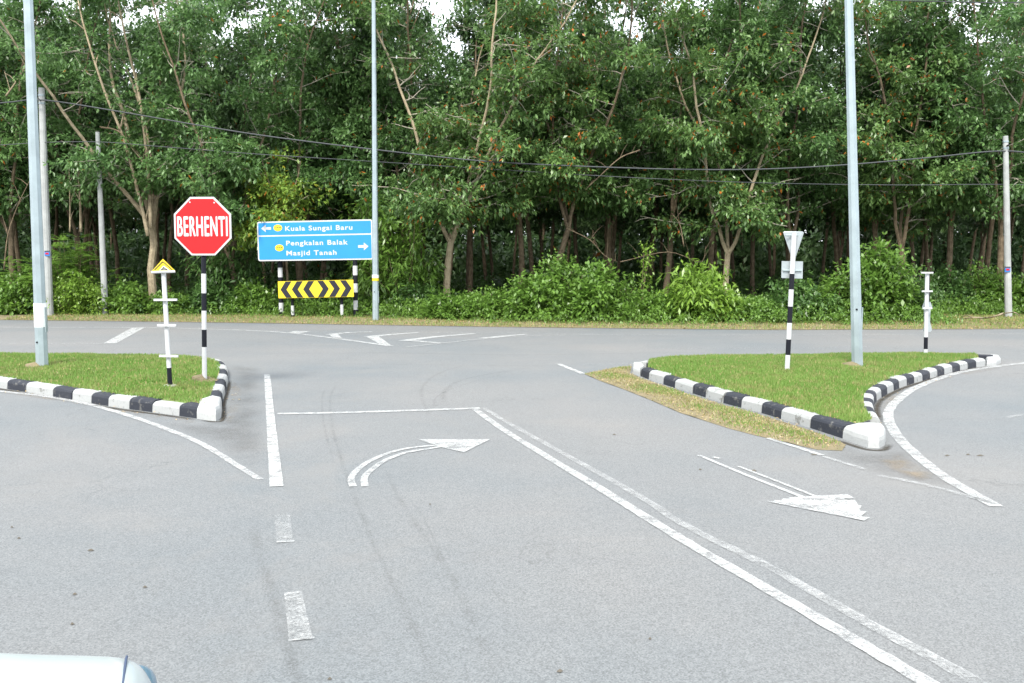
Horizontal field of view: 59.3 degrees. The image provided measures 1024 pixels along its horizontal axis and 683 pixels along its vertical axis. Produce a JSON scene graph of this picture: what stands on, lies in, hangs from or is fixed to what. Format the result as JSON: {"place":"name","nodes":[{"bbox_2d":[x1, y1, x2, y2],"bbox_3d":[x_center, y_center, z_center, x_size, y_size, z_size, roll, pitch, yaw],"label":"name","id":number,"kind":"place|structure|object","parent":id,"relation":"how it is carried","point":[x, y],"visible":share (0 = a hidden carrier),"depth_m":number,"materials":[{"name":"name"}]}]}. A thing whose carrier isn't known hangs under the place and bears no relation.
{"place":"outdoors","nodes":[
{"label":"outdoors","id":0,"kind":"place"},
{"bbox_2d":[0,351,220,402],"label":"grass","id":1,"kind":"structure","parent":0,"point":[126,383],"depth_m":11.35,"materials":[{"name":"green plant"}]},
{"bbox_2d":[23,0,48,366],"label":"street lamp","id":2,"kind":"object","parent":1,"relation":"on","point":[40,321],"visible":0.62,"depth_m":12.97,"materials":[{"name":"metal"}]},
{"bbox_2d":[151,259,178,385],"bbox_3d":[-4.225,-0.221,11.015,0.301,1.569,0.171,0,5,0],"label":"hazard marker","id":3,"kind":"object","parent":1,"relation":"on","point":[162,266],"visible":0.92,"depth_m":10.97,"materials":[{"name":"black paint"}]},
{"bbox_2d":[174,197,231,381],"bbox_3d":[-3.967,-0.669,11.644,0.690,2.378,0.333,2,5,26],"label":"stop sign","id":4,"kind":"object","parent":1,"relation":"on","point":[202,227],"visible":1,"depth_m":11.56,"materials":[{"name":"red metal"}]},
{"bbox_2d":[0,0,1018,257],"label":"sky","id":5,"kind":"structure","parent":0,"point":[442,4],"materials":[{"name":"white"}]},
{"bbox_2d":[0,320,1023,682],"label":"road","id":6,"kind":"structure","parent":0,"point":[504,558],"depth_m":5.70,"materials":[{"name":"grey asphalt"}]},
{"bbox_2d":[0,653,156,682],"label":"parked car","id":7,"kind":"object","parent":6,"relation":"on","point":[27,668],"visible":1,"depth_m":1.81,"materials":[{"name":"grey paint"}]},
{"bbox_2d":[0,356,227,420],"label":"kerb","id":8,"kind":"structure","parent":6,"relation":"on","point":[209,408],"depth_m":10.48,"materials":[{"name":"black paint"}]},
{"bbox_2d":[0,391,263,478],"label":"edge line","id":9,"kind":"object","parent":6,"relation":"on","point":[208,447],"visible":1,"depth_m":8.91,"materials":[{"name":"paint"}]},
{"bbox_2d":[264,375,282,486],"bbox_3d":[-2.700,0.779,10.050,0.099,0.001,7.198,-1,5,-16],"label":"lane line","id":10,"kind":"object","parent":6,"relation":"on","point":[274,467],"visible":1,"depth_m":8.32,"materials":[{"name":"paint"}]},
{"bbox_2d":[348,439,489,485],"bbox_3d":[-0.851,0.982,7.551,0.634,0.001,2.045,2,5,20],"label":"turn arrow marking","id":11,"kind":"object","parent":6,"relation":"on","point":[431,441],"visible":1,"depth_m":7.97,"materials":[{"name":"paint"}]},
{"bbox_2d":[473,408,939,682],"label":"line","id":12,"kind":"object","parent":6,"relation":"on","point":[884,658],"visible":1,"depth_m":4.58,"materials":[{"name":"paint"}]},
{"bbox_2d":[586,365,845,450],"bbox_3d":[2.023,0.669,11.249,1.048,0.030,6.930,-1,5,-9],"label":"dirt strip","id":13,"kind":"object","parent":6,"relation":"on","point":[840,446],"visible":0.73,"depth_m":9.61,"materials":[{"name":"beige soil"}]},
{"bbox_2d":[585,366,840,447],"bbox_3d":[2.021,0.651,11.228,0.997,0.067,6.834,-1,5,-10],"label":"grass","id":14,"kind":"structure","parent":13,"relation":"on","point":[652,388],"depth_m":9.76,"materials":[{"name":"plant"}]},
{"bbox_2d":[698,455,869,519],"bbox_3d":[2.006,1.050,6.710,0.639,0.003,2.071,-1,5,-6],"label":"straight arrow marking","id":15,"kind":"object","parent":6,"relation":"on","point":[844,508],"visible":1,"depth_m":6.13,"materials":[{"name":"paint"}]},
{"bbox_2d":[633,354,1000,447],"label":"kerb","id":16,"kind":"structure","parent":6,"relation":"on","point":[871,433],"depth_m":10.53,"materials":[{"name":"black paint"}]},
{"bbox_2d":[883,363,1023,505],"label":"edge line","id":17,"kind":"object","parent":6,"relation":"on","point":[906,447],"visible":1,"depth_m":8.39,"materials":[{"name":"paint"}]},
{"bbox_2d":[0,290,1023,329],"bbox_3d":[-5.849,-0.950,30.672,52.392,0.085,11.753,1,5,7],"label":"grass verge","id":18,"kind":"object","parent":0,"point":[2,316],"depth_m":25.14,"materials":[{"name":"green plant"}]},
{"bbox_2d":[0,0,53,227],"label":"rubber tree","id":19,"kind":"object","parent":18,"relation":"on","point":[2,56],"visible":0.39,"depth_m":31.80,"materials":[{"name":"green plant"}]},
{"bbox_2d":[0,270,54,315],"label":"shrub","id":20,"kind":"object","parent":18,"relation":"on","point":[12,294],"visible":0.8,"depth_m":29.43,"materials":[{"name":"green plant"}]},
{"bbox_2d":[38,87,53,315],"bbox_3d":[-14.904,-4.386,28.709,0.366,7.272,0.284,5,7,45],"label":"utility pole","id":21,"kind":"object","parent":18,"relation":"on","point":[45,210],"visible":0.88,"depth_m":28.66,"materials":[{"name":"concrete"}]},
{"bbox_2d":[0,99,1023,169],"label":"overhead cable","id":22,"kind":"object","parent":21,"relation":"attached to","point":[509,162],"visible":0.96,"depth_m":27.95,"materials":[{"name":"grey plastic"}]},
{"bbox_2d":[2,141,1023,184],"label":"overhead cable","id":23,"kind":"object","parent":21,"relation":"attached to","point":[506,170],"visible":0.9,"depth_m":28.29,"materials":[{"name":"grey plastic"}]},
{"bbox_2d":[0,0,108,282],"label":"rubber tree","id":24,"kind":"object","parent":18,"relation":"on","point":[7,186],"visible":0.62,"depth_m":31.06,"materials":[{"name":"green plant"}]},
{"bbox_2d":[16,233,130,309],"bbox_3d":[-15.145,-2.291,30.469,3.740,2.762,3.180,0,5,0],"label":"shrub","id":25,"kind":"object","parent":18,"relation":"on","point":[76,266],"visible":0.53,"depth_m":30.52,"materials":[{"name":"green plant"}]},
{"bbox_2d":[0,0,147,285],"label":"rubber tree","id":26,"kind":"object","parent":18,"relation":"on","point":[87,133],"visible":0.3,"depth_m":32.42,"materials":[{"name":"green plant"}]},
{"bbox_2d":[13,34,145,280],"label":"rubber tree","id":27,"kind":"object","parent":18,"relation":"on","point":[92,215],"visible":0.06,"depth_m":44.40,"materials":[{"name":"green plant"}]},
{"bbox_2d":[46,269,114,314],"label":"shrub","id":28,"kind":"object","parent":18,"relation":"on","point":[77,296],"visible":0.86,"depth_m":29.34,"materials":[{"name":"green plant"}]},
{"bbox_2d":[38,0,157,284],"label":"rubber tree","id":29,"kind":"object","parent":18,"relation":"on","point":[101,114],"visible":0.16,"depth_m":35.56,"materials":[{"name":"green plant"}]},
{"bbox_2d":[95,132,108,314],"bbox_3d":[-13.383,-3.799,29.388,0.210,5.991,0.210,0,5,0],"label":"utility pole","id":30,"kind":"object","parent":18,"relation":"on","point":[103,270],"visible":0.8,"depth_m":29.36,"materials":[{"name":"concrete"}]},
{"bbox_2d":[35,5,190,285],"bbox_3d":[-16.979,-8.297,39.110,7.395,13.588,6.231,-2,5,-19],"label":"rubber tree","id":31,"kind":"object","parent":18,"relation":"on","point":[112,222],"visible":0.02,"depth_m":38.09,"materials":[{"name":"green plant"}]},
{"bbox_2d":[0,0,231,298],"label":"rubber tree","id":32,"kind":"object","parent":18,"relation":"on","point":[119,166],"visible":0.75,"depth_m":29.82,"materials":[{"name":"green plant"}]},
{"bbox_2d":[67,0,149,235],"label":"dead stem","id":33,"kind":"object","parent":32,"relation":"attached to","point":[144,218],"visible":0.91,"depth_m":29.70,"materials":[{"name":"brown wood"}]},
{"bbox_2d":[106,0,152,227],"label":"dead stem","id":34,"kind":"object","parent":32,"relation":"attached to","point":[150,214],"visible":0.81,"depth_m":29.75,"materials":[{"name":"brown wood"}]},
{"bbox_2d":[84,272,159,314],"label":"shrub","id":35,"kind":"object","parent":18,"relation":"on","point":[121,297],"visible":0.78,"depth_m":29.51,"materials":[{"name":"green plant"}]},
{"bbox_2d":[120,0,220,292],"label":"rubber tree","id":36,"kind":"object","parent":18,"relation":"on","point":[144,94],"visible":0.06,"depth_m":37.52,"materials":[{"name":"green plant"}]},
{"bbox_2d":[128,3,237,292],"bbox_3d":[-14.323,-7.479,36.623,6.717,12.342,5.660,2,5,22],"label":"rubber tree","id":37,"kind":"object","parent":18,"relation":"on","point":[171,201],"visible":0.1,"depth_m":36.61,"materials":[{"name":"green plant"}]},
{"bbox_2d":[178,278,241,313],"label":"shrub","id":38,"kind":"object","parent":18,"relation":"on","point":[211,291],"visible":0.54,"depth_m":29.66,"materials":[{"name":"green plant"}]},
{"bbox_2d":[101,0,343,287],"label":"rubber tree","id":39,"kind":"object","parent":18,"relation":"on","point":[206,164],"visible":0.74,"depth_m":29.61,"materials":[{"name":"green plant"}]},
{"bbox_2d":[174,233,276,296],"bbox_3d":[-9.814,-2.192,30.987,3.407,3.552,2.479,0,5,0],"label":"shrub","id":40,"kind":"object","parent":18,"relation":"on","point":[219,271],"visible":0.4,"depth_m":30.56,"materials":[{"name":"green plant"}]},
{"bbox_2d":[177,0,292,257],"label":"rubber tree","id":41,"kind":"object","parent":18,"relation":"on","point":[226,116],"visible":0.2,"depth_m":35.61,"materials":[{"name":"green plant"}]},
{"bbox_2d":[220,276,277,313],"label":"shrub","id":42,"kind":"object","parent":18,"relation":"on","point":[248,295],"visible":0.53,"depth_m":29.68,"materials":[{"name":"green plant"}]},
{"bbox_2d":[220,145,337,280],"bbox_3d":[-7.958,-3.723,30.388,3.513,5.881,3.898,4,6,43],"label":"young tree","id":43,"kind":"object","parent":18,"relation":"on","point":[246,234],"visible":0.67,"depth_m":30.05,"materials":[{"name":"green plant"}]},
{"bbox_2d":[257,219,371,315],"bbox_3d":[-6.150,-2.236,28.420,3.817,3.171,0.398,1,5,10],"label":"direction sign","id":44,"kind":"object","parent":18,"relation":"on","point":[279,241],"visible":0.96,"depth_m":28.15,"materials":[{"name":"blue metal"}]},
{"bbox_2d":[278,280,353,316],"bbox_3d":[-6.063,-1.289,28.007,2.430,1.272,0.256,1,5,7],"label":"chevron board","id":45,"kind":"object","parent":18,"relation":"on","point":[341,289],"visible":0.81,"depth_m":27.87,"materials":[{"name":"black paint"}]},
{"bbox_2d":[238,0,436,279],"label":"rubber tree","id":46,"kind":"object","parent":18,"relation":"on","point":[323,264],"visible":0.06,"depth_m":35.89,"materials":[{"name":"green plant"}]},
{"bbox_2d":[222,0,468,280],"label":"rubber tree","id":47,"kind":"object","parent":18,"relation":"on","point":[281,32],"visible":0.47,"depth_m":31.27,"materials":[{"name":"green plant"}]},
{"bbox_2d":[278,0,450,219],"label":"rubber tree","id":48,"kind":"object","parent":18,"relation":"on","point":[344,98],"visible":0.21,"depth_m":32.38,"materials":[{"name":"green plant"}]},
{"bbox_2d":[307,0,439,252],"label":"rubber tree","id":49,"kind":"object","parent":18,"relation":"on","point":[344,44],"visible":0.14,"depth_m":32.87,"materials":[{"name":"green plant"}]},
{"bbox_2d":[372,0,378,319],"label":"street lamp","id":50,"kind":"object","parent":18,"relation":"on","point":[375,294],"visible":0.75,"depth_m":26.28,"materials":[{"name":"metal"}]},
{"bbox_2d":[339,187,415,307],"bbox_3d":[-4.578,-2.914,30.555,2.814,5.046,3.003,0,5,0],"label":"shrub","id":51,"kind":"object","parent":18,"relation":"on","point":[382,220],"visible":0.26,"depth_m":30.21,"materials":[{"name":"green plant"}]},
{"bbox_2d":[294,0,484,278],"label":"rubber tree","id":52,"kind":"object","parent":18,"relation":"on","point":[394,139],"visible":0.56,"depth_m":31.73,"materials":[{"name":"green plant"}]},
{"bbox_2d":[345,202,446,312],"bbox_3d":[-3.780,-2.552,30.233,3.328,4.535,3.753,0,5,0],"label":"shrub","id":53,"kind":"object","parent":18,"relation":"on","point":[405,272],"visible":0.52,"depth_m":29.72,"materials":[{"name":"green plant"}]},
{"bbox_2d":[385,277,441,315],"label":"shrub","id":54,"kind":"object","parent":18,"relation":"on","point":[411,292],"visible":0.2,"depth_m":28.82,"materials":[{"name":"green plant"}]},
{"bbox_2d":[269,0,606,296],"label":"rubber tree","id":55,"kind":"object","parent":18,"relation":"on","point":[455,200],"visible":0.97,"depth_m":28.80,"materials":[{"name":"green plant"}]},
{"bbox_2d":[419,287,477,319],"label":"shrub","id":56,"kind":"object","parent":18,"relation":"on","point":[444,304],"visible":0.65,"depth_m":26.69,"materials":[{"name":"green plant"}]},
{"bbox_2d":[424,0,535,298],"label":"rubber tree","id":57,"kind":"object","parent":18,"relation":"on","point":[464,36],"visible":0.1,"depth_m":34.75,"materials":[{"name":"green plant"}]},
{"bbox_2d":[456,281,512,319],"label":"shrub","id":58,"kind":"object","parent":18,"relation":"on","point":[491,298],"visible":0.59,"depth_m":26.52,"materials":[{"name":"green plant"}]},
{"bbox_2d":[0,141,1023,292],"bbox_3d":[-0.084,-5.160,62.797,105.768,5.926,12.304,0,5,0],"label":"forest","id":59,"kind":"object","parent":18,"relation":"on","point":[501,254],"visible":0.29,"depth_m":59.58,"materials":[{"name":"green plant"}]},
{"bbox_2d":[0,266,1023,297],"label":"undergrowth","id":60,"kind":"object","parent":18,"relation":"on","point":[177,284],"visible":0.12,"depth_m":40.45,"materials":[{"name":"green plant"}]},
{"bbox_2d":[0,292,1023,314],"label":"undergrowth","id":61,"kind":"object","parent":18,"relation":"on","point":[300,302],"visible":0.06,"depth_m":29.57,"materials":[{"name":"green plant"}]},
{"bbox_2d":[454,0,584,281],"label":"rubber tree","id":62,"kind":"object","parent":18,"relation":"on","point":[530,249],"visible":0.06,"depth_m":35.98,"materials":[{"name":"green plant"}]},
{"bbox_2d":[484,0,572,276],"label":"rubber tree","id":63,"kind":"object","parent":18,"relation":"on","point":[543,214],"visible":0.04,"depth_m":39.53,"materials":[{"name":"green plant"}]},
{"bbox_2d":[421,0,640,284],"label":"rubber tree","id":64,"kind":"object","parent":18,"relation":"on","point":[520,226],"visible":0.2,"depth_m":31.70,"materials":[{"name":"green plant"}]},
{"bbox_2d":[502,269,571,321],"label":"shrub","id":65,"kind":"object","parent":18,"relation":"on","point":[530,291],"visible":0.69,"depth_m":26.03,"materials":[{"name":"green plant"}]},
{"bbox_2d":[55,290,1023,324],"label":"ground cover","id":66,"kind":"object","parent":18,"relation":"on","point":[417,312],"visible":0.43,"depth_m":25.90,"materials":[{"name":"green plant"}]},
{"bbox_2d":[527,248,583,290],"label":"shrub","id":67,"kind":"object","parent":18,"relation":"on","point":[554,261],"visible":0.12,"depth_m":26.74,"materials":[{"name":"green plant"}]},
{"bbox_2d":[478,0,678,266],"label":"rubber tree","id":68,"kind":"object","parent":18,"relation":"on","point":[572,190],"visible":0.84,"depth_m":29.72,"materials":[{"name":"green plant"}]},
{"bbox_2d":[538,256,631,322],"bbox_3d":[2.218,-1.300,26.348,2.892,2.407,2.454,2,5,18],"label":"shrub","id":69,"kind":"object","parent":18,"relation":"on","point":[587,291],"visible":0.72,"depth_m":25.85,"materials":[{"name":"green plant"}]},
{"bbox_2d":[555,51,626,270],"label":"rubber tree","id":70,"kind":"object","parent":18,"relation":"on","point":[584,226],"visible":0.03,"depth_m":49.77,"materials":[{"name":"green plant"}]},
{"bbox_2d":[570,0,674,277],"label":"rubber tree","id":71,"kind":"object","parent":18,"relation":"on","point":[628,16],"visible":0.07,"depth_m":34.85,"materials":[{"name":"green plant"}]},
{"bbox_2d":[527,0,732,272],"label":"rubber tree","id":72,"kind":"object","parent":18,"relation":"on","point":[628,162],"visible":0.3,"depth_m":32.74,"materials":[{"name":"green plant"}]},
{"bbox_2d":[602,271,664,320],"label":"shrub","id":73,"kind":"object","parent":18,"relation":"on","point":[626,291],"visible":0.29,"depth_m":26.12,"materials":[{"name":"green plant"}]},
{"bbox_2d":[625,278,678,320],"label":"shrub","id":74,"kind":"object","parent":18,"relation":"on","point":[661,302],"visible":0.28,"depth_m":25.97,"materials":[{"name":"green plant"}]},
{"bbox_2d":[620,26,688,294],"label":"rubber tree","id":75,"kind":"object","parent":18,"relation":"on","point":[658,204],"visible":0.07,"depth_m":40.12,"materials":[{"name":"green plant"}]},
{"bbox_2d":[603,0,783,293],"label":"rubber tree","id":76,"kind":"object","parent":18,"relation":"on","point":[655,173],"visible":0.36,"depth_m":31.26,"materials":[{"name":"green plant"}]},
{"bbox_2d":[652,251,746,322],"bbox_3d":[5.358,-1.297,25.783,2.814,2.606,2.791,0,5,0],"label":"shrub","id":77,"kind":"object","parent":18,"relation":"on","point":[686,291],"visible":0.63,"depth_m":25.56,"materials":[{"name":"green plant"}]},
{"bbox_2d":[645,23,755,271],"bbox_3d":[7.541,-7.530,36.118,4.131,12.507,7.551,-1,5,-14],"label":"rubber tree","id":78,"kind":"object","parent":18,"relation":"on","point":[701,214],"visible":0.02,"depth_m":36.27,"materials":[{"name":"green plant"}]},
{"bbox_2d":[680,273,754,322],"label":"shrub","id":79,"kind":"object","parent":18,"relation":"on","point":[731,300],"visible":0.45,"depth_m":25.32,"materials":[{"name":"green plant"}]},
{"bbox_2d":[601,0,862,291],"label":"rubber tree","id":80,"kind":"object","parent":18,"relation":"on","point":[701,140],"visible":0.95,"depth_m":29.07,"materials":[{"name":"green plant"}]},
{"bbox_2d":[664,0,804,274],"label":"rubber tree","id":81,"kind":"object","parent":18,"relation":"on","point":[752,31],"visible":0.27,"depth_m":30.01,"materials":[{"name":"green plant"}]},
{"bbox_2d":[684,0,843,295],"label":"rubber tree","id":82,"kind":"object","parent":18,"relation":"on","point":[752,244],"visible":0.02,"depth_m":35.23,"materials":[{"name":"green plant"}]},
{"bbox_2d":[716,0,878,282],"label":"rubber tree","id":83,"kind":"object","parent":18,"relation":"on","point":[800,21],"visible":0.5,"depth_m":30.96,"materials":[{"name":"green plant"}]},
{"bbox_2d":[763,270,849,321],"bbox_3d":[8.379,-1.149,26.200,2.810,1.880,2.365,1,5,14],"label":"shrub","id":84,"kind":"object","parent":18,"relation":"on","point":[800,293],"visible":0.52,"depth_m":25.72,"materials":[{"name":"green plant"}]},
{"bbox_2d":[783,0,892,286],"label":"rubber tree","id":85,"kind":"object","parent":18,"relation":"on","point":[834,53],"visible":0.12,"depth_m":35.32,"materials":[{"name":"green plant"}]},
{"bbox_2d":[803,269,875,321],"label":"shrub","id":86,"kind":"object","parent":18,"relation":"on","point":[829,291],"visible":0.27,"depth_m":25.95,"materials":[{"name":"green plant"}]},
{"bbox_2d":[801,34,883,277],"bbox_3d":[14.582,-8.345,39.965,8.163,13.520,4.465,-3,6,-36],"label":"rubber tree","id":87,"kind":"object","parent":18,"relation":"on","point":[839,228],"visible":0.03,"depth_m":39.90,"materials":[{"name":"green plant"}]},
{"bbox_2d":[823,231,924,321],"bbox_3d":[10.497,-1.676,26.282,3.045,3.049,2.648,0,5,0],"label":"shrub","id":88,"kind":"object","parent":18,"relation":"on","point":[879,267],"visible":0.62,"depth_m":25.73,"materials":[{"name":"green plant"}]},
{"bbox_2d":[814,0,956,250],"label":"rubber tree","id":89,"kind":"object","parent":18,"relation":"on","point":[911,28],"visible":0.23,"depth_m":32.20,"materials":[{"name":"green plant"}]},
{"bbox_2d":[799,0,1000,276],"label":"rubber tree","id":90,"kind":"object","parent":18,"relation":"on","point":[912,188],"visible":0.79,"depth_m":30.29,"materials":[{"name":"green plant"}]},
{"bbox_2d":[898,253,948,314],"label":"shrub","id":91,"kind":"object","parent":18,"relation":"on","point":[932,285],"visible":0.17,"depth_m":26.67,"materials":[{"name":"green plant"}]},
{"bbox_2d":[871,0,1023,274],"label":"rubber tree","id":92,"kind":"object","parent":18,"relation":"on","point":[949,31],"visible":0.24,"depth_m":31.17,"materials":[{"name":"green plant"}]},
{"bbox_2d":[917,263,983,310],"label":"shrub","id":93,"kind":"object","parent":18,"relation":"on","point":[949,283],"visible":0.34,"depth_m":30.67,"materials":[{"name":"green plant"}]},
{"bbox_2d":[916,0,1023,287],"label":"rubber tree","id":94,"kind":"object","parent":18,"relation":"on","point":[999,113],"visible":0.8,"depth_m":29.83,"materials":[{"name":"green plant"}]},
{"bbox_2d":[956,256,1016,309],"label":"shrub","id":95,"kind":"object","parent":18,"relation":"on","point":[984,287],"visible":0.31,"depth_m":30.58,"materials":[{"name":"green plant"}]},
{"bbox_2d":[959,43,1023,277],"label":"rubber tree","id":96,"kind":"object","parent":18,"relation":"on","point":[981,225],"visible":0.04,"depth_m":43.67,"materials":[{"name":"green plant"}]},
{"bbox_2d":[1002,136,1011,316],"bbox_3d":[15.312,-3.489,27.802,0.506,5.642,0.281,-1,5,-16],"label":"utility pole","id":97,"kind":"object","parent":18,"relation":"on","point":[1007,262],"visible":0.96,"depth_m":27.76,"materials":[{"name":"concrete"}]},
{"bbox_2d":[678,358,925,422],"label":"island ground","id":98,"kind":"structure","parent":0,"point":[808,399],"depth_m":10.83,"materials":[{"name":"green plant"}]},
{"bbox_2d":[781,231,803,368],"bbox_3d":[3.885,-0.549,12.508,0.291,1.955,0.132,1,5,11],"label":"give way sign","id":99,"kind":"object","parent":98,"relation":"on","point":[791,269],"visible":0.95,"depth_m":12.48,"materials":[{"name":"white metal"}]},
{"bbox_2d":[648,351,978,422],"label":"grass","id":100,"kind":"structure","parent":98,"relation":"on","point":[848,388],"depth_m":12.21,"materials":[{"name":"green plant"}]},
{"bbox_2d":[842,0,862,366],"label":"street lamp","id":101,"kind":"object","parent":98,"relation":"on","point":[855,304],"visible":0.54,"depth_m":12.97,"materials":[{"name":"metal"}]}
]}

